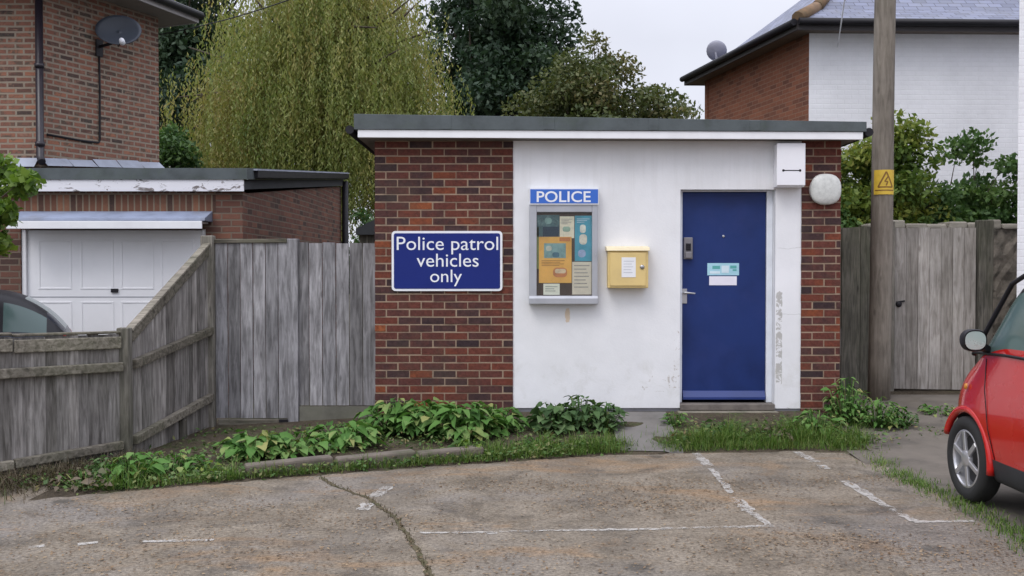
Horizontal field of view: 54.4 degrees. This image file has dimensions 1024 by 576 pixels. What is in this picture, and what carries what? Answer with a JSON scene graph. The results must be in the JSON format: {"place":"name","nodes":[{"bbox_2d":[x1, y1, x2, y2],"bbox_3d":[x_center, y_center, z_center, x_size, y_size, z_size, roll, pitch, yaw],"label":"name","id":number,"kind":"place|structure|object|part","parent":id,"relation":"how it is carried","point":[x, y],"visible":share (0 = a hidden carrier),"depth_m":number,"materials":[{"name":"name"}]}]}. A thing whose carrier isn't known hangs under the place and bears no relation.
{"place":"outdoors","nodes":[
{"label":"outdoors","id":0,"kind":"place"},
{"bbox_2d":[159,0,799,255],"label":"sky","id":1,"kind":"structure","parent":0,"point":[670,38],"materials":[{"name":"white"}]},
{"bbox_2d":[0,294,960,499],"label":"ground","id":2,"kind":"structure","parent":0,"point":[219,437],"depth_m":8.88,"materials":[{"name":"soil"}]},
{"bbox_2d":[0,152,46,256],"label":"shrub","id":3,"kind":"object","parent":2,"relation":"on","point":[21,182],"visible":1,"depth_m":8.96,"materials":[{"name":"green plant"}]},
{"bbox_2d":[0,290,71,337],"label":"hatchback car","id":4,"kind":"object","parent":2,"relation":"on","point":[21,313],"visible":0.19,"depth_m":9.76,"materials":[{"name":"blue paint"}]},
{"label":"windows","id":5,"kind":"part","parent":4,"relation":"part of","materials":[{"name":"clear glass"}]},
{"bbox_2d":[0,327,132,478],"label":"fence","id":6,"kind":"object","parent":2,"relation":"on","point":[63,397],"visible":0.84,"depth_m":7.88,"materials":[{"name":"grey wood"}]},
{"bbox_2d":[47,467,114,492],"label":"weed","id":7,"kind":"object","parent":2,"relation":"on","point":[86,481],"visible":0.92,"depth_m":7.21,"materials":[{"name":"green plant"}]},
{"bbox_2d":[0,0,204,191],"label":"brick house","id":8,"kind":"structure","parent":2,"relation":"on","point":[49,78],"depth_m":14.05,"materials":[{"name":"brick"}]},
{"bbox_2d":[47,56,100,143],"bbox_3d":[-6.134,-2.729,13.960,0.028,1.319,0.932,0,1,24],"label":"aerial cable","id":9,"kind":"object","parent":8,"relation":"attached to","point":[99,71],"visible":1,"depth_m":14.35,"materials":[{"name":"black plastic"}]},
{"bbox_2d":[95,15,141,56],"bbox_3d":[-5.673,-3.630,14.268,0.601,0.590,0.387,0,1,22],"label":"satellite dish","id":10,"kind":"object","parent":8,"relation":"attached to","point":[118,30],"visible":1,"depth_m":14.30,"materials":[{"name":"black plastic"}]},
{"bbox_2d":[0,445,212,504],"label":"dry weeds","id":11,"kind":"object","parent":2,"relation":"on","point":[7,482],"visible":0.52,"depth_m":7.50,"materials":[{"name":"green plant"}]},
{"bbox_2d":[86,453,127,478],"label":"weed","id":12,"kind":"object","parent":2,"relation":"on","point":[102,463],"visible":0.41,"depth_m":7.54,"materials":[{"name":"green plant"}]},
{"bbox_2d":[102,452,170,488],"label":"weed","id":13,"kind":"object","parent":2,"relation":"on","point":[157,467],"visible":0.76,"depth_m":7.40,"materials":[{"name":"green plant"}]},
{"bbox_2d":[127,235,216,452],"bbox_3d":[-3.096,0.509,9.160,0.144,2.030,1.640,0,1,6],"label":"raked fence","id":14,"kind":"object","parent":2,"relation":"on","point":[172,324],"visible":0.8,"depth_m":9.21,"materials":[{"name":"grey wood"}]},
{"bbox_2d":[214,239,287,425],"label":"boarded gate","id":15,"kind":"structure","parent":14,"relation":"attached to","point":[242,261],"depth_m":9.93,"materials":[{"name":"grey wood"}]},
{"bbox_2d":[135,449,210,473],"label":"weed","id":16,"kind":"object","parent":2,"relation":"on","point":[186,462],"visible":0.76,"depth_m":7.75,"materials":[{"name":"green plant"}]},
{"bbox_2d":[0,168,348,404],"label":"garage","id":17,"kind":"structure","parent":2,"relation":"on","point":[79,260],"depth_m":11.65,"materials":[{"name":"brick"}]},
{"bbox_2d":[27,230,201,334],"bbox_3d":[-4.644,0.340,11.671,2.052,2.033,0.055,0,1,0],"label":"door","id":18,"kind":"structure","parent":17,"relation":"in","point":[93,280],"depth_m":11.66,"materials":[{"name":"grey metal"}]},
{"bbox_2d":[159,121,205,179],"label":"shrub","id":19,"kind":"object","parent":2,"relation":"on","point":[174,148],"visible":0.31,"depth_m":19.58,"materials":[{"name":"green plant"}]},
{"bbox_2d":[181,460,227,475],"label":"weed","id":20,"kind":"object","parent":2,"relation":"on","point":[204,467],"visible":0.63,"depth_m":7.68,"materials":[{"name":"green plant"}]},
{"bbox_2d":[158,0,274,179],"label":"broadleaf tree","id":21,"kind":"object","parent":2,"relation":"on","point":[173,49],"visible":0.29,"depth_m":29.25,"materials":[{"name":"green plant"}]},
{"bbox_2d":[213,429,294,462],"bbox_3d":[-2.154,1.304,8.270,0.668,0.247,0.597,0,1,0],"label":"weed","id":22,"kind":"object","parent":2,"relation":"on","point":[234,446],"visible":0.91,"depth_m":8.13,"materials":[{"name":"green plant"}]},
{"bbox_2d":[244,455,332,475],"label":"kerb","id":23,"kind":"structure","parent":2,"relation":"on","point":[299,461],"depth_m":7.74,"materials":[{"name":"grey concrete"}]},
{"bbox_2d":[254,430,333,459],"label":"weed","id":24,"kind":"object","parent":2,"relation":"on","point":[303,448],"visible":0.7,"depth_m":8.24,"materials":[{"name":"green plant"}]},
{"bbox_2d":[159,0,475,249],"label":"willow tree","id":25,"kind":"object","parent":2,"relation":"on","point":[338,64],"visible":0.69,"depth_m":20.75,"materials":[{"name":"green plant"}]},
{"bbox_2d":[287,239,375,421],"bbox_3d":[-1.800,0.459,9.966,0.879,1.900,0.110,0,1,0],"label":"board fence","id":26,"kind":"object","parent":2,"relation":"on","point":[304,291],"visible":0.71,"depth_m":9.94,"materials":[{"name":"grey wood"}]},
{"bbox_2d":[304,420,388,452],"bbox_3d":[-1.428,1.283,8.633,0.721,0.279,0.616,0,1,-17],"label":"weed","id":27,"kind":"object","parent":2,"relation":"on","point":[344,439],"visible":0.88,"depth_m":8.52,"materials":[{"name":"green plant"}]},
{"bbox_2d":[349,208,374,293],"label":"shrub","id":28,"kind":"object","parent":2,"relation":"on","point":[360,214],"visible":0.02,"depth_m":19.42,"materials":[{"name":"green plant"}]},
{"bbox_2d":[356,220,374,283],"bbox_3d":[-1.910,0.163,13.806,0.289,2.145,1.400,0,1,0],"label":"garden shed","id":29,"kind":"structure","parent":2,"relation":"on","point":[365,232],"depth_m":13.09,"materials":[{"name":"wood"}]},
{"bbox_2d":[335,449,415,468],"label":"kerb","id":30,"kind":"structure","parent":2,"relation":"on","point":[405,453],"depth_m":8.00,"materials":[{"name":"grey concrete"}]},
{"bbox_2d":[353,398,434,437],"bbox_3d":[-1.077,1.168,9.074,0.825,0.366,0.666,0,1,0],"label":"weed","id":31,"kind":"object","parent":2,"relation":"on","point":[381,406],"visible":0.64,"depth_m":8.97,"materials":[{"name":"green plant"}]},
{"bbox_2d":[385,397,467,439],"bbox_3d":[-0.777,1.177,9.049,0.803,0.370,0.671,0,1,0],"label":"weed","id":32,"kind":"object","parent":2,"relation":"on","point":[403,421],"visible":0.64,"depth_m":8.94,"materials":[{"name":"green plant"}]},
{"bbox_2d":[417,445,483,462],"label":"kerb","id":33,"kind":"structure","parent":2,"relation":"on","point":[451,450],"depth_m":8.21,"materials":[{"name":"grey concrete"}]},
{"bbox_2d":[421,401,510,441],"bbox_3d":[-0.406,1.186,8.927,0.815,0.334,0.683,0,1,0],"label":"weed","id":34,"kind":"object","parent":2,"relation":"on","point":[472,417],"visible":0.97,"depth_m":8.80,"materials":[{"name":"green plant"}]},
{"bbox_2d":[449,438,491,457],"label":"weed","id":35,"kind":"object","parent":2,"relation":"on","point":[459,443],"visible":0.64,"depth_m":8.37,"materials":[{"name":"green plant"}]},
{"bbox_2d":[1,408,946,494],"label":"ground cover","id":36,"kind":"object","parent":2,"relation":"on","point":[334,462],"visible":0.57,"depth_m":8.41,"materials":[{"name":"green plant"}]},
{"bbox_2d":[82,421,890,490],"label":"grass","id":37,"kind":"structure","parent":2,"relation":"on","point":[786,443],"depth_m":8.58,"materials":[{"name":"green plant"}]},
{"bbox_2d":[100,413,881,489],"bbox_3d":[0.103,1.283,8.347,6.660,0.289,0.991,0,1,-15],"label":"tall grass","id":38,"kind":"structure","parent":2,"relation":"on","point":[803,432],"depth_m":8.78,"materials":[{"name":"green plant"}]},
{"bbox_2d":[410,0,586,115],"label":"broadleaf tree","id":39,"kind":"object","parent":2,"relation":"on","point":[501,50],"visible":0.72,"depth_m":29.50,"materials":[{"name":"green plant"}]},
{"bbox_2d":[474,403,530,437],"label":"weed","id":40,"kind":"object","parent":2,"relation":"on","point":[511,420],"visible":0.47,"depth_m":9.06,"materials":[{"name":"green plant"}]},
{"bbox_2d":[0,451,1023,575],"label":"yard concrete","id":41,"kind":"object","parent":2,"relation":"on","point":[490,506],"visible":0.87,"depth_m":6.23,"materials":[{"name":"grey concrete"}]},
{"bbox_2d":[321,477,433,575],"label":"joint","id":42,"kind":"object","parent":41,"relation":"on","point":[419,554],"visible":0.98,"depth_m":5.94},
{"bbox_2d":[319,476,434,575],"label":"joint moss","id":43,"kind":"object","parent":42,"relation":"on","point":[348,488],"visible":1,"depth_m":6.39,"materials":[{"name":"green plant"}]},
{"bbox_2d":[37,452,974,546],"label":"bay markings","id":44,"kind":"object","parent":41,"relation":"on","point":[362,505],"visible":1,"depth_m":6.44,"materials":[{"name":"white paint"}]},
{"bbox_2d":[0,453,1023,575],"bbox_3d":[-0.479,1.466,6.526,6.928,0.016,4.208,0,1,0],"label":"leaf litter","id":45,"kind":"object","parent":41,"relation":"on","point":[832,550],"visible":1,"depth_m":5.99,"materials":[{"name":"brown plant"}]},
{"bbox_2d":[519,435,557,450],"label":"weed","id":46,"kind":"object","parent":2,"relation":"on","point":[528,441],"visible":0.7,"depth_m":8.62,"materials":[{"name":"green plant"}]},
{"bbox_2d":[526,401,585,434],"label":"weed","id":47,"kind":"object","parent":2,"relation":"on","point":[537,413],"visible":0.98,"depth_m":9.03,"materials":[{"name":"green plant"}]},
{"bbox_2d":[551,394,607,432],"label":"weed","id":48,"kind":"object","parent":2,"relation":"on","point":[585,408],"visible":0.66,"depth_m":9.13,"materials":[{"name":"green plant"}]},
{"bbox_2d":[501,30,703,118],"bbox_3d":[2.586,-2.894,26.773,5.632,7.990,4.962,0,1,-22],"label":"thorn tree","id":49,"kind":"object","parent":2,"relation":"on","point":[576,90],"visible":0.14,"depth_m":26.05,"materials":[{"name":"green plant"}]},
{"bbox_2d":[586,402,628,432],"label":"weed","id":50,"kind":"object","parent":2,"relation":"on","point":[605,414],"visible":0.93,"depth_m":9.14,"materials":[{"name":"green plant"}]},
{"bbox_2d":[345,114,873,418],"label":"police building","id":51,"kind":"structure","parent":2,"relation":"on","point":[738,298],"depth_m":9.71,"materials":[{"name":"brick"}]},
{"bbox_2d":[392,231,501,290],"bbox_3d":[-0.632,-0.262,9.680,1.076,0.583,0.017,0,1,0],"label":"wall sign","id":52,"kind":"object","parent":51,"relation":"attached to","point":[446,260],"visible":1,"depth_m":9.67,"materials":[{"name":"blue metal"}]},
{"bbox_2d":[529,188,598,303],"bbox_3d":[0.500,-0.407,9.652,0.672,1.124,0.107,0,1,0],"label":"notice board","id":53,"kind":"object","parent":51,"relation":"attached to","point":[563,245],"visible":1,"depth_m":9.64,"materials":[{"name":"grey metal"}]},
{"bbox_2d":[605,246,649,287],"bbox_3d":[1.117,-0.203,9.634,0.416,0.406,0.152,0,1,0],"label":"wall box","id":54,"kind":"object","parent":51,"relation":"attached to","point":[627,266],"visible":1,"depth_m":9.57,"materials":[{"name":"beige paint"}]},
{"bbox_2d":[610,253,645,285],"bbox_3d":[1.115,-0.179,9.575,0.345,0.317,0.009,0,1,0],"label":"door","id":55,"kind":"structure","parent":54,"relation":"in","point":[616,279],"depth_m":9.57,"materials":[{"name":"beige paint"}]},
{"bbox_2d":[682,192,765,399],"bbox_3d":[2.088,0.082,9.819,0.829,2.051,0.109,0,1,0],"label":"door","id":56,"kind":"structure","parent":51,"relation":"in","point":[724,233],"depth_m":9.83,"materials":[{"name":"blue paint"}]},
{"bbox_2d":[773,143,804,187],"bbox_3d":[2.676,-1.181,9.614,0.274,0.418,0.152,0,1,0],"label":"meter box","id":57,"kind":"object","parent":51,"relation":"attached to","point":[788,165],"visible":1,"depth_m":9.54,"materials":[{"name":"white plastic"}]},
{"bbox_2d":[809,174,840,204],"bbox_3d":[3.038,-0.956,9.641,0.301,0.301,0.084,0,1,0],"label":"bulkhead lamp","id":58,"kind":"object","parent":51,"relation":"attached to","point":[824,189],"visible":1,"depth_m":9.61,"materials":[{"name":"white plastic"}]},
{"bbox_2d":[659,411,689,427],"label":"weed","id":59,"kind":"object","parent":2,"relation":"on","point":[672,419],"visible":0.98,"depth_m":9.30,"materials":[{"name":"green plant"}]},
{"bbox_2d":[702,419,730,434],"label":"weed","id":60,"kind":"object","parent":2,"relation":"on","point":[710,421],"visible":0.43,"depth_m":9.09,"materials":[{"name":"green plant"}]},
{"bbox_2d":[763,424,797,441],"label":"weed","id":61,"kind":"object","parent":2,"relation":"on","point":[771,430],"visible":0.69,"depth_m":8.96,"materials":[{"name":"green plant"}]},
{"bbox_2d":[791,408,847,435],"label":"weed","id":62,"kind":"object","parent":2,"relation":"on","point":[811,420],"visible":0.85,"depth_m":9.07,"materials":[{"name":"green plant"}]},
{"bbox_2d":[679,0,1019,216],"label":"white house","id":63,"kind":"structure","parent":2,"relation":"on","point":[956,66],"depth_m":15.77,"materials":[{"name":"paint"}]},
{"bbox_2d":[706,40,726,59],"bbox_3d":[3.961,-4.432,19.279,0.399,0.695,0.183,0,1,20],"label":"satellite dish","id":64,"kind":"object","parent":63,"relation":"attached to","point":[716,49],"visible":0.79,"depth_m":19.22,"materials":[{"name":"grey metal"}]},
{"bbox_2d":[840,190,862,260],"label":"shrub","id":65,"kind":"object","parent":2,"relation":"on","point":[845,219],"visible":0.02,"depth_m":12.28,"materials":[{"name":"green plant"}]},
{"bbox_2d":[839,226,870,390],"bbox_3d":[3.868,0.235,11.232,0.533,1.858,0.069,0,1,0],"label":"side fence","id":66,"kind":"object","parent":2,"relation":"on","point":[854,291],"visible":0.44,"depth_m":11.20,"materials":[{"name":"grey wood"}]},
{"bbox_2d":[867,0,895,400],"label":"utility pole","id":67,"kind":"object","parent":2,"relation":"on","point":[880,296],"visible":0.98,"depth_m":10.45,"materials":[{"name":"brown wood"}]},
{"bbox_2d":[159,0,288,34],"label":"overhead cable","id":68,"kind":"object","parent":67,"relation":"attached to","point":[225,19],"visible":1,"depth_m":14.74,"materials":[{"name":"black plastic"}]},
{"bbox_2d":[837,0,844,46],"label":"overhead cable","id":69,"kind":"object","parent":67,"relation":"attached to","point":[841,23],"visible":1,"depth_m":15.14,"materials":[{"name":"white plastic"}]},
{"bbox_2d":[840,109,955,226],"bbox_3d":[4.647,-0.506,12.784,2.037,3.528,1.368,0,1,12],"label":"shrub","id":70,"kind":"object","parent":2,"relation":"on","point":[910,186],"visible":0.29,"depth_m":12.49,"materials":[{"name":"green plant"}]},
{"bbox_2d":[896,178,972,223],"bbox_3d":[5.365,-0.067,12.687,1.626,2.654,1.234,0,1,0],"label":"shrub","id":71,"kind":"object","parent":2,"relation":"on","point":[948,201],"visible":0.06,"depth_m":12.60,"materials":[{"name":"green plant"}]},
{"bbox_2d":[859,220,1016,336],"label":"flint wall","id":72,"kind":"structure","parent":2,"relation":"on","point":[1005,259],"depth_m":12.09,"materials":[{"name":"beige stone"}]},
{"bbox_2d":[891,220,993,390],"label":"side gate","id":73,"kind":"structure","parent":2,"relation":"on","point":[942,290],"depth_m":11.18,"materials":[{"name":"grey wood"}]},
{"bbox_2d":[936,126,1017,223],"bbox_3d":[6.196,-0.444,13.246,1.846,3.386,1.333,0,1,0],"label":"shrub","id":74,"kind":"object","parent":2,"relation":"on","point":[991,203],"visible":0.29,"depth_m":13.00,"materials":[{"name":"green plant"}]},
{"bbox_2d":[1017,0,1023,295],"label":"white building","id":75,"kind":"structure","parent":2,"relation":"on","point":[1020,243],"depth_m":10.57,"materials":[{"name":"paint"}]},
{"bbox_2d":[610,412,682,452],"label":"concrete path","id":76,"kind":"structure","parent":0,"point":[651,421],"depth_m":9.11,"materials":[{"name":"grey concrete"}]},
{"bbox_2d":[839,395,1023,539],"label":"driveway","id":77,"kind":"structure","parent":0,"point":[926,452],"depth_m":8.59,"materials":[{"name":"grey concrete"}]},
{"bbox_2d":[821,377,874,425],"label":"weed","id":78,"kind":"object","parent":77,"relation":"on","point":[846,407],"visible":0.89,"depth_m":9.46,"materials":[{"name":"green plant"}]},
{"bbox_2d":[848,396,908,429],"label":"weed","id":79,"kind":"object","parent":77,"relation":"on","point":[876,421],"visible":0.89,"depth_m":9.36,"materials":[{"name":"green plant"}]},
{"bbox_2d":[881,406,919,428],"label":"weed","id":80,"kind":"object","parent":77,"relation":"on","point":[907,417],"visible":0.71,"depth_m":9.38,"materials":[{"name":"green plant"}]},
{"bbox_2d":[917,403,954,416],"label":"weed","id":81,"kind":"object","parent":77,"relation":"on","point":[926,409],"visible":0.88,"depth_m":9.92,"materials":[{"name":"green plant"}]},
{"bbox_2d":[853,448,1023,555],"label":"grass strip","id":82,"kind":"object","parent":77,"relation":"on","point":[922,482],"depth_m":6.83,"materials":[{"name":"green plant"}]},
{"bbox_2d":[944,274,1023,501],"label":"car","id":83,"kind":"object","parent":77,"relation":"on","point":[985,448],"visible":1,"depth_m":6.47,"materials":[{"name":"red paint"}]},
{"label":"windows","id":84,"kind":"part","parent":83,"relation":"part of","materials":[{"name":"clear glass"}]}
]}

